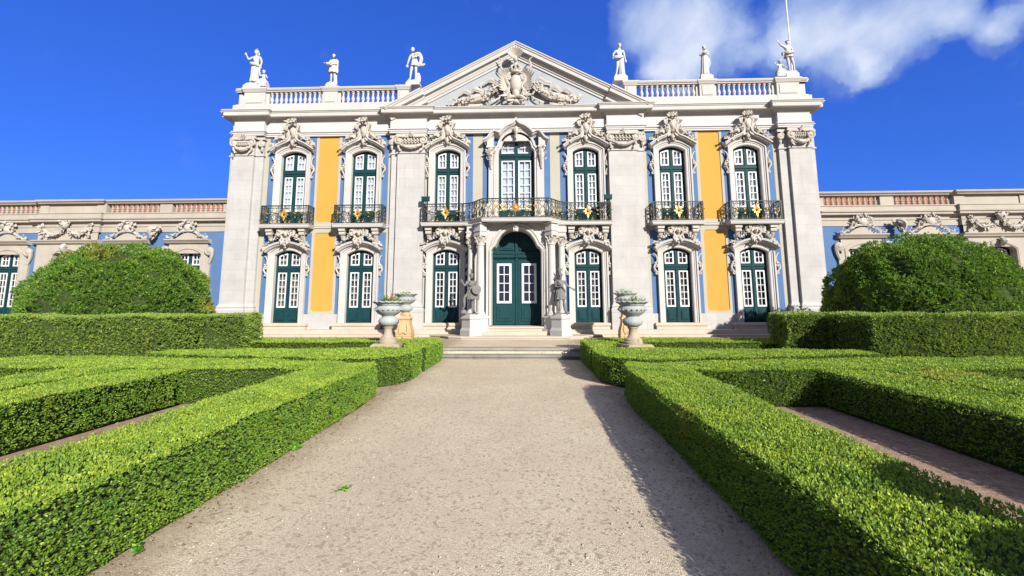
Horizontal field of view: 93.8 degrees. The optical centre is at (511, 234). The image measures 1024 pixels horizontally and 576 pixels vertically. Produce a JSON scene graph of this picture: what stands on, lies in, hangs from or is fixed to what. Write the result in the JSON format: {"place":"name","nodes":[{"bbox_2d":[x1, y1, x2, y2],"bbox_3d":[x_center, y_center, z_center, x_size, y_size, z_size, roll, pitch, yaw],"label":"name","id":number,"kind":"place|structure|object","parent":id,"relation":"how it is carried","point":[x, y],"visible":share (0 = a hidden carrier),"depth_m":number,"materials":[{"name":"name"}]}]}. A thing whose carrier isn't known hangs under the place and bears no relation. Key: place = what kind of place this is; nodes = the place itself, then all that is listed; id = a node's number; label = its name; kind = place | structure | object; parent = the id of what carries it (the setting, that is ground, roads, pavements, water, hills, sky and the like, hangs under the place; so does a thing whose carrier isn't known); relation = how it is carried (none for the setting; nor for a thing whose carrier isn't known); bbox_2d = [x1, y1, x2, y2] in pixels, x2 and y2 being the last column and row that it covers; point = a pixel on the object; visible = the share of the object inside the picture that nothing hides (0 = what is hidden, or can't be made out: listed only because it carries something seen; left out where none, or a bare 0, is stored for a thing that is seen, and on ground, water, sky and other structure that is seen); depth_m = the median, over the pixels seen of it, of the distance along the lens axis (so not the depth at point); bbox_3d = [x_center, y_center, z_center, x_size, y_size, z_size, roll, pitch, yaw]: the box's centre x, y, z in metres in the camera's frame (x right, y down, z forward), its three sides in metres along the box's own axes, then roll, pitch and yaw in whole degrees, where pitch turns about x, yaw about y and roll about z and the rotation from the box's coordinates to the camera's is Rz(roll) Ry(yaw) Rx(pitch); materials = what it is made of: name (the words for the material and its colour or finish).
{"place":"outdoors","nodes":[
{"label":"outdoors","id":0,"kind":"place"},
{"bbox_2d":[87,359,796,575],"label":"path","id":1,"kind":"structure","parent":0,"point":[485,388],"depth_m":3.97,"materials":[{"name":"beige gravel"}]},
{"bbox_2d":[131,540,144,554],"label":"seedling","id":2,"kind":"object","parent":1,"relation":"on","point":[136,549],"visible":1,"depth_m":3.12,"materials":[{"name":"green plant"}]},
{"bbox_2d":[0,361,377,575],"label":"box hedge","id":3,"kind":"object","parent":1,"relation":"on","point":[88,506],"visible":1,"depth_m":3.51,"materials":[{"name":"green plant"}]},
{"bbox_2d":[290,442,303,450],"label":"weed","id":4,"kind":"object","parent":1,"relation":"on","point":[296,447],"visible":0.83,"depth_m":5.33,"materials":[{"name":"green plant"}]},
{"bbox_2d":[334,485,351,490],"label":"weed tuft","id":5,"kind":"object","parent":1,"relation":"on","point":[346,486],"visible":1,"depth_m":4.22,"materials":[{"name":"green plant"}]},
{"bbox_2d":[85,376,785,575],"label":"fallen leaves","id":6,"kind":"object","parent":1,"relation":"on","point":[731,522],"visible":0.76,"depth_m":4.36,"materials":[{"name":"green plant"}]},
{"bbox_2d":[0,404,1023,519],"bbox_3d":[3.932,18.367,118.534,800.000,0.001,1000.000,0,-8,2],"label":"ground","id":7,"kind":"structure","parent":0,"point":[982,478],"depth_m":5.24,"materials":[{"name":"brown gravel"}]},
{"bbox_2d":[0,366,126,394],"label":"box hedge","id":8,"kind":"object","parent":7,"relation":"on","point":[19,380],"visible":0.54,"depth_m":7.11,"materials":[{"name":"green plant"}]},
{"bbox_2d":[0,368,187,456],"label":"box hedge","id":9,"kind":"object","parent":7,"relation":"on","point":[41,414],"visible":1,"depth_m":6.17,"materials":[{"name":"green plant"}]},
{"bbox_2d":[0,312,206,361],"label":"tall hedge","id":10,"kind":"object","parent":7,"relation":"on","point":[57,334],"visible":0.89,"depth_m":11.01,"materials":[{"name":"green plant"}]},
{"bbox_2d":[9,241,216,317],"bbox_3d":[-12.414,2.005,15.362,5.349,3.571,5.242,0,-8,2],"label":"dome bush","id":11,"kind":"object","parent":7,"relation":"on","point":[96,278],"visible":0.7,"depth_m":13.89,"materials":[{"name":"green plant"}]},
{"bbox_2d":[0,354,342,403],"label":"box hedge","id":12,"kind":"object","parent":7,"relation":"on","point":[208,377],"visible":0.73,"depth_m":8.13,"materials":[{"name":"green plant"}]},
{"bbox_2d":[164,312,263,351],"bbox_3d":[-8.237,2.806,13.091,2.641,1.428,1.543,0,-8,2],"label":"tall hedge","id":13,"kind":"object","parent":7,"relation":"on","point":[223,331],"visible":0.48,"depth_m":12.50,"materials":[{"name":"green plant"}]},
{"bbox_2d":[147,346,422,386],"bbox_3d":[-4.964,2.774,10.305,5.851,0.694,2.321,0,-8,2],"label":"box hedge","id":14,"kind":"object","parent":7,"relation":"on","point":[395,365],"visible":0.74,"depth_m":9.95,"materials":[{"name":"green plant"}]},
{"bbox_2d":[250,336,443,371],"bbox_3d":[-4.817,3.133,12.855,5.766,0.696,2.908,0,-8,2],"label":"box hedge","id":15,"kind":"object","parent":7,"relation":"on","point":[432,351],"visible":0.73,"depth_m":13.06,"materials":[{"name":"green plant"}]},
{"bbox_2d":[370,301,404,347],"bbox_3d":[-3.298,2.372,12.776,0.874,1.212,0.874,0,-8,-4],"label":"garden urn","id":16,"kind":"object","parent":15,"relation":"on","point":[387,311],"visible":1,"depth_m":12.57,"materials":[{"name":"grey stone"}]},
{"bbox_2d":[374,291,400,300],"bbox_3d":[-3.288,1.711,12.909,0.669,0.369,0.706,0,-8,2],"label":"potted plant","id":17,"kind":"object","parent":16,"relation":"in","point":[390,298],"visible":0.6,"depth_m":12.77,"materials":[{"name":"green plant"}]},
{"bbox_2d":[442,347,580,359],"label":"terrace steps","id":18,"kind":"structure","parent":7,"relation":"on","point":[518,356],"depth_m":13.75,"materials":[{"name":"stone"}]},
{"bbox_2d":[263,337,769,353],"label":"terrace","id":19,"kind":"structure","parent":7,"relation":"on","point":[511,342],"depth_m":15.79,"materials":[{"name":"limestone"}]},
{"bbox_2d":[0,198,226,313],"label":"palace wing","id":20,"kind":"structure","parent":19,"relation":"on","point":[35,234],"depth_m":20.91,"materials":[{"name":"white stone"}]},
{"bbox_2d":[0,255,19,313],"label":"window","id":21,"kind":"structure","parent":20,"relation":"in","point":[8,263],"depth_m":21.07,"materials":[{"name":"green paint"}]},
{"bbox_2d":[180,253,200,269],"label":"window","id":22,"kind":"structure","parent":20,"relation":"in","point":[194,259],"depth_m":20.86,"materials":[{"name":"green paint"}]},
{"bbox_2d":[395,315,414,338],"bbox_3d":[-3.864,3.357,17.340,0.570,0.920,0.605,0,-8,2],"label":"urn pedestal","id":23,"kind":"object","parent":19,"relation":"on","point":[405,329],"visible":0.98,"depth_m":17.15,"materials":[{"name":"stone"}]},
{"bbox_2d":[394,293,417,314],"bbox_3d":[-3.876,2.536,17.474,0.874,0.792,0.874,0,-8,2],"label":"garden urn","id":24,"kind":"object","parent":23,"relation":"on","point":[408,299],"visible":0.77,"depth_m":17.26,"materials":[{"name":"stone"}]},
{"bbox_2d":[460,314,481,336],"bbox_3d":[-1.552,3.424,18.171,0.590,0.800,0.590,7,-11,-42],"label":"stone pedestal","id":25,"kind":"object","parent":19,"relation":"on","point":[470,325],"visible":1,"depth_m":17.98,"materials":[{"name":"stone"}]},
{"bbox_2d":[460,268,480,313],"bbox_3d":[-1.561,2.151,18.291,0.800,1.755,0.487,0,-8,2],"label":"guard statue","id":26,"kind":"object","parent":25,"relation":"on","point":[472,294],"visible":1,"depth_m":18.20,"materials":[{"name":"grey stone"}]},
{"bbox_2d":[215,41,826,338],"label":"palace","id":27,"kind":"structure","parent":19,"relation":"on","point":[515,161],"depth_m":20.25,"materials":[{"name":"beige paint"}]},
{"bbox_2d":[243,48,262,86],"bbox_3d":[-11.654,-7.476,21.675,0.911,1.929,0.502,0,-8,2],"label":"roof statue","id":28,"kind":"object","parent":27,"relation":"on","point":[256,67],"visible":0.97,"depth_m":21.54,"materials":[{"name":"white stone"}]},
{"bbox_2d":[257,70,269,87],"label":"cherub statue","id":29,"kind":"object","parent":27,"relation":"on","point":[262,82],"visible":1,"depth_m":21.38,"materials":[{"name":"white stone"}]},
{"bbox_2d":[273,251,300,322],"bbox_3d":[-9.523,2.198,20.498,1.640,3.190,0.270,0,-8,2],"label":"door","id":30,"kind":"structure","parent":27,"relation":"in","point":[287,281],"depth_m":20.46,"materials":[{"name":"green paint"}]},
{"bbox_2d":[280,153,305,223],"bbox_3d":[-9.537,-1.997,21.044,1.600,3.450,0.180,0,-8,2],"label":"window","id":31,"kind":"structure","parent":27,"relation":"in","point":[294,169],"depth_m":21.05,"materials":[{"name":"green paint"}]},
{"bbox_2d":[324,54,338,85],"bbox_3d":[-8.087,-7.355,21.453,0.599,1.608,0.477,0,-8,2],"label":"roof statue","id":32,"kind":"object","parent":27,"relation":"on","point":[333,67],"visible":1,"depth_m":21.42,"materials":[{"name":"white stone"}]},
{"bbox_2d":[346,251,373,322],"bbox_3d":[-6.405,2.173,20.384,1.640,3.190,0.270,0,-8,2],"label":"door","id":33,"kind":"structure","parent":27,"relation":"in","point":[360,264],"depth_m":20.34,"materials":[{"name":"green paint"}]},
{"bbox_2d":[351,152,376,221],"bbox_3d":[-6.419,-2.022,20.930,1.600,3.450,0.180,0,-8,2],"label":"window","id":34,"kind":"structure","parent":27,"relation":"in","point":[365,163],"depth_m":20.94,"materials":[{"name":"green paint"}]},
{"bbox_2d":[405,47,424,88],"bbox_3d":[-4.307,-7.489,21.418,0.854,1.840,0.450,0,-8,2],"label":"roof statue","id":35,"kind":"object","parent":27,"relation":"on","point":[416,82],"visible":1,"depth_m":21.35,"materials":[{"name":"white stone"}]},
{"bbox_2d":[421,196,429,204],"bbox_3d":[-3.606,-1.414,19.983,0.360,0.365,0.155,0,-8,2],"label":"floodlight","id":36,"kind":"object","parent":27,"relation":"attached to","point":[425,199],"visible":1,"depth_m":19.93,"materials":[{"name":"green paint"}]},
{"bbox_2d":[432,250,459,322],"bbox_3d":[-2.757,2.143,20.251,1.640,3.190,0.270,0,-8,2],"label":"door","id":37,"kind":"structure","parent":27,"relation":"in","point":[445,309],"depth_m":20.22,"materials":[{"name":"green paint"}]},
{"bbox_2d":[435,151,459,220],"bbox_3d":[-2.771,-2.052,20.797,1.600,3.450,0.180,0,-8,2],"label":"window","id":38,"kind":"structure","parent":27,"relation":"in","point":[447,182],"depth_m":20.81,"materials":[{"name":"green paint"}]},
{"bbox_2d":[492,232,540,324],"bbox_3d":[0.191,1.701,19.703,2.080,3.995,0.198,0,-8,2],"label":"door","id":39,"kind":"structure","parent":27,"relation":"in","point":[516,258],"depth_m":19.64,"materials":[{"name":"green paint"}]},
{"bbox_2d":[499,142,533,215],"bbox_3d":[0.195,-2.384,20.727,2.000,4.050,0.190,0,-8,2],"label":"window","id":40,"kind":"structure","parent":27,"relation":"in","point":[516,159],"depth_m":20.76,"materials":[{"name":"green paint"}]},
{"bbox_2d":[573,149,599,220],"bbox_3d":[3.164,-2.100,20.581,1.600,3.450,0.180,0,-8,2],"label":"window","id":41,"kind":"structure","parent":27,"relation":"in","point":[585,161],"depth_m":20.59,"materials":[{"name":"green paint"}]},
{"bbox_2d":[574,249,602,321],"bbox_3d":[3.179,2.095,20.034,1.640,3.190,0.270,0,-8,2],"label":"door","id":42,"kind":"structure","parent":27,"relation":"in","point":[588,267],"depth_m":20.00,"materials":[{"name":"green paint"}]},
{"bbox_2d":[603,194,611,199],"bbox_3d":[3.948,-1.476,19.708,0.360,0.365,0.155,0,-8,2],"label":"floodlight","id":43,"kind":"object","parent":27,"relation":"attached to","point":[607,196],"visible":1,"depth_m":19.65,"materials":[{"name":"green paint"}]},
{"bbox_2d":[612,43,627,84],"bbox_3d":[4.730,-7.564,21.063,0.652,1.836,0.464,0,-8,2],"label":"roof statue","id":44,"kind":"object","parent":27,"relation":"on","point":[620,77],"visible":1,"depth_m":20.98,"materials":[{"name":"white stone"}]},
{"bbox_2d":[659,148,686,218],"bbox_3d":[6.812,-2.130,20.448,1.600,3.450,0.180,0,-8,2],"label":"window","id":45,"kind":"structure","parent":27,"relation":"in","point":[671,160],"depth_m":20.46,"materials":[{"name":"green paint"}]},
{"bbox_2d":[663,248,692,321],"bbox_3d":[6.826,2.065,19.901,1.640,3.190,0.270,0,-8,2],"label":"door","id":46,"kind":"structure","parent":27,"relation":"in","point":[677,277],"depth_m":19.86,"materials":[{"name":"green paint"}]},
{"bbox_2d":[699,45,713,78],"bbox_3d":[8.406,-7.489,20.888,0.530,1.618,0.400,0,-8,2],"label":"roof statue","id":47,"kind":"object","parent":27,"relation":"on","point":[705,65],"visible":1,"depth_m":20.78,"materials":[{"name":"white stone"}]},
{"bbox_2d":[733,147,761,219],"bbox_3d":[9.930,-2.155,20.334,1.600,3.450,0.180,0,-8,2],"label":"window","id":48,"kind":"structure","parent":27,"relation":"in","point":[747,183],"depth_m":20.34,"materials":[{"name":"green paint"}]},
{"bbox_2d":[740,248,769,321],"bbox_3d":[9.944,2.040,19.788,1.640,3.190,0.270,0,-8,2],"label":"door","id":49,"kind":"structure","parent":27,"relation":"in","point":[756,305],"depth_m":19.74,"materials":[{"name":"green paint"}]},
{"bbox_2d":[774,59,786,76],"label":"cherub statue","id":50,"kind":"object","parent":27,"relation":"on","point":[780,71],"visible":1,"depth_m":20.58,"materials":[{"name":"white stone"}]},
{"bbox_2d":[776,40,799,76],"bbox_3d":[11.896,-7.606,20.774,0.779,1.798,0.444,0,-8,2],"label":"roof statue","id":51,"kind":"object","parent":27,"relation":"on","point":[788,54],"visible":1,"depth_m":20.70,"materials":[{"name":"white stone"}]},
{"bbox_2d":[785,0,792,70],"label":"flagpole","id":52,"kind":"object","parent":27,"relation":"on","point":[788,30],"visible":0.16,"depth_m":21.59,"materials":[{"name":"white metal"}]},
{"bbox_2d":[550,314,571,335],"bbox_3d":[1.846,3.397,18.047,0.590,0.800,0.590,7,-11,-42],"label":"stone pedestal","id":53,"kind":"object","parent":19,"relation":"on","point":[561,326],"visible":0.99,"depth_m":17.86,"materials":[{"name":"stone"}]},
{"bbox_2d":[553,268,575,313],"bbox_3d":[1.975,2.126,18.202,0.848,1.760,0.407,0,-8,2],"label":"guard statue","id":54,"kind":"object","parent":53,"relation":"on","point":[559,291],"visible":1,"depth_m":18.12,"materials":[{"name":"grey stone"}]},
{"bbox_2d":[618,315,628,338],"bbox_3d":[4.090,3.292,17.050,0.570,0.920,0.605,0,-8,2],"label":"urn pedestal","id":55,"kind":"object","parent":19,"relation":"on","point":[623,330],"visible":0.39,"depth_m":16.84,"materials":[{"name":"stone"}]},
{"bbox_2d":[613,292,636,314],"bbox_3d":[4.078,2.472,17.183,0.874,0.792,0.874,0,-8,2],"label":"garden urn","id":56,"kind":"object","parent":55,"relation":"on","point":[622,296],"visible":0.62,"depth_m":16.93,"materials":[{"name":"stone"}]},
{"bbox_2d":[615,288,631,292],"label":"potted plant","id":57,"kind":"object","parent":56,"relation":"in","point":[626,291],"visible":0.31,"depth_m":17.31,"materials":[{"name":"green plant"}]},
{"bbox_2d":[819,189,1023,285],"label":"palace wing","id":58,"kind":"structure","parent":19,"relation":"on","point":[852,221],"depth_m":19.68,"materials":[{"name":"white stone"}]},
{"bbox_2d":[849,249,857,256],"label":"window","id":59,"kind":"structure","parent":58,"relation":"in","point":[850,250],"depth_m":19.87,"materials":[{"name":"green paint"}]},
{"bbox_2d":[988,247,1009,256],"bbox_3d":[19.801,1.917,19.555,1.640,3.190,0.270,0,-8,2],"label":"window","id":60,"kind":"structure","parent":58,"relation":"in","point":[1002,249],"depth_m":19.63,"materials":[{"name":"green paint"}]},
{"bbox_2d":[580,335,780,371],"bbox_3d":[4.712,3.054,12.512,5.772,0.699,2.908,0,-8,2],"label":"box hedge","id":61,"kind":"object","parent":7,"relation":"on","point":[587,345],"visible":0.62,"depth_m":12.72,"materials":[{"name":"green plant"}]},
{"bbox_2d":[615,301,653,347],"bbox_3d":[3.157,2.339,12.537,0.874,1.212,0.874,2,-8,-18],"label":"garden urn","id":62,"kind":"object","parent":61,"relation":"on","point":[632,312],"visible":1,"depth_m":12.33,"materials":[{"name":"grey stone"}]},
{"bbox_2d":[626,295,645,300],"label":"potted plant","id":63,"kind":"object","parent":62,"relation":"in","point":[634,299],"visible":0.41,"depth_m":12.54,"materials":[{"name":"green plant"}]},
{"bbox_2d":[591,346,885,387],"bbox_3d":[4.661,2.696,9.954,5.861,0.694,2.342,0,-8,2],"label":"box hedge","id":64,"kind":"object","parent":7,"relation":"on","point":[608,364],"visible":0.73,"depth_m":9.68,"materials":[{"name":"green plant"}]},
{"bbox_2d":[766,310,861,349],"bbox_3d":[8.127,2.676,12.493,2.632,1.422,1.537,0,-8,2],"label":"tall hedge","id":65,"kind":"object","parent":7,"relation":"on","point":[810,330],"visible":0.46,"depth_m":11.95,"materials":[{"name":"green plant"}]},
{"bbox_2d":[624,361,1023,575],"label":"box hedge","id":66,"kind":"object","parent":7,"relation":"on","point":[803,498],"visible":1,"depth_m":2.91,"materials":[{"name":"green plant"}]},
{"bbox_2d":[659,353,1023,406],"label":"box hedge","id":67,"kind":"object","parent":7,"relation":"on","point":[784,382],"visible":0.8,"depth_m":7.60,"materials":[{"name":"green plant"}]},
{"bbox_2d":[818,232,1023,316],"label":"dome bush","id":68,"kind":"object","parent":7,"relation":"on","point":[941,274],"visible":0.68,"depth_m":12.98,"materials":[{"name":"green plant"}]},
{"bbox_2d":[822,368,1023,475],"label":"box hedge","id":69,"kind":"object","parent":7,"relation":"on","point":[983,425],"visible":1,"depth_m":5.57,"materials":[{"name":"green plant"}]},
{"bbox_2d":[826,310,1023,360],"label":"tall hedge","id":70,"kind":"object","parent":7,"relation":"on","point":[957,334],"visible":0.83,"depth_m":10.31,"materials":[{"name":"green plant"}]},
{"bbox_2d":[888,369,1023,400],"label":"box hedge","id":71,"kind":"object","parent":7,"relation":"on","point":[1005,385],"visible":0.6,"depth_m":6.56,"materials":[{"name":"green plant"}]},
{"bbox_2d":[0,0,1023,207],"label":"sky","id":72,"kind":"structure","parent":0,"point":[100,99],"materials":[{"name":"blue"}]}
]}

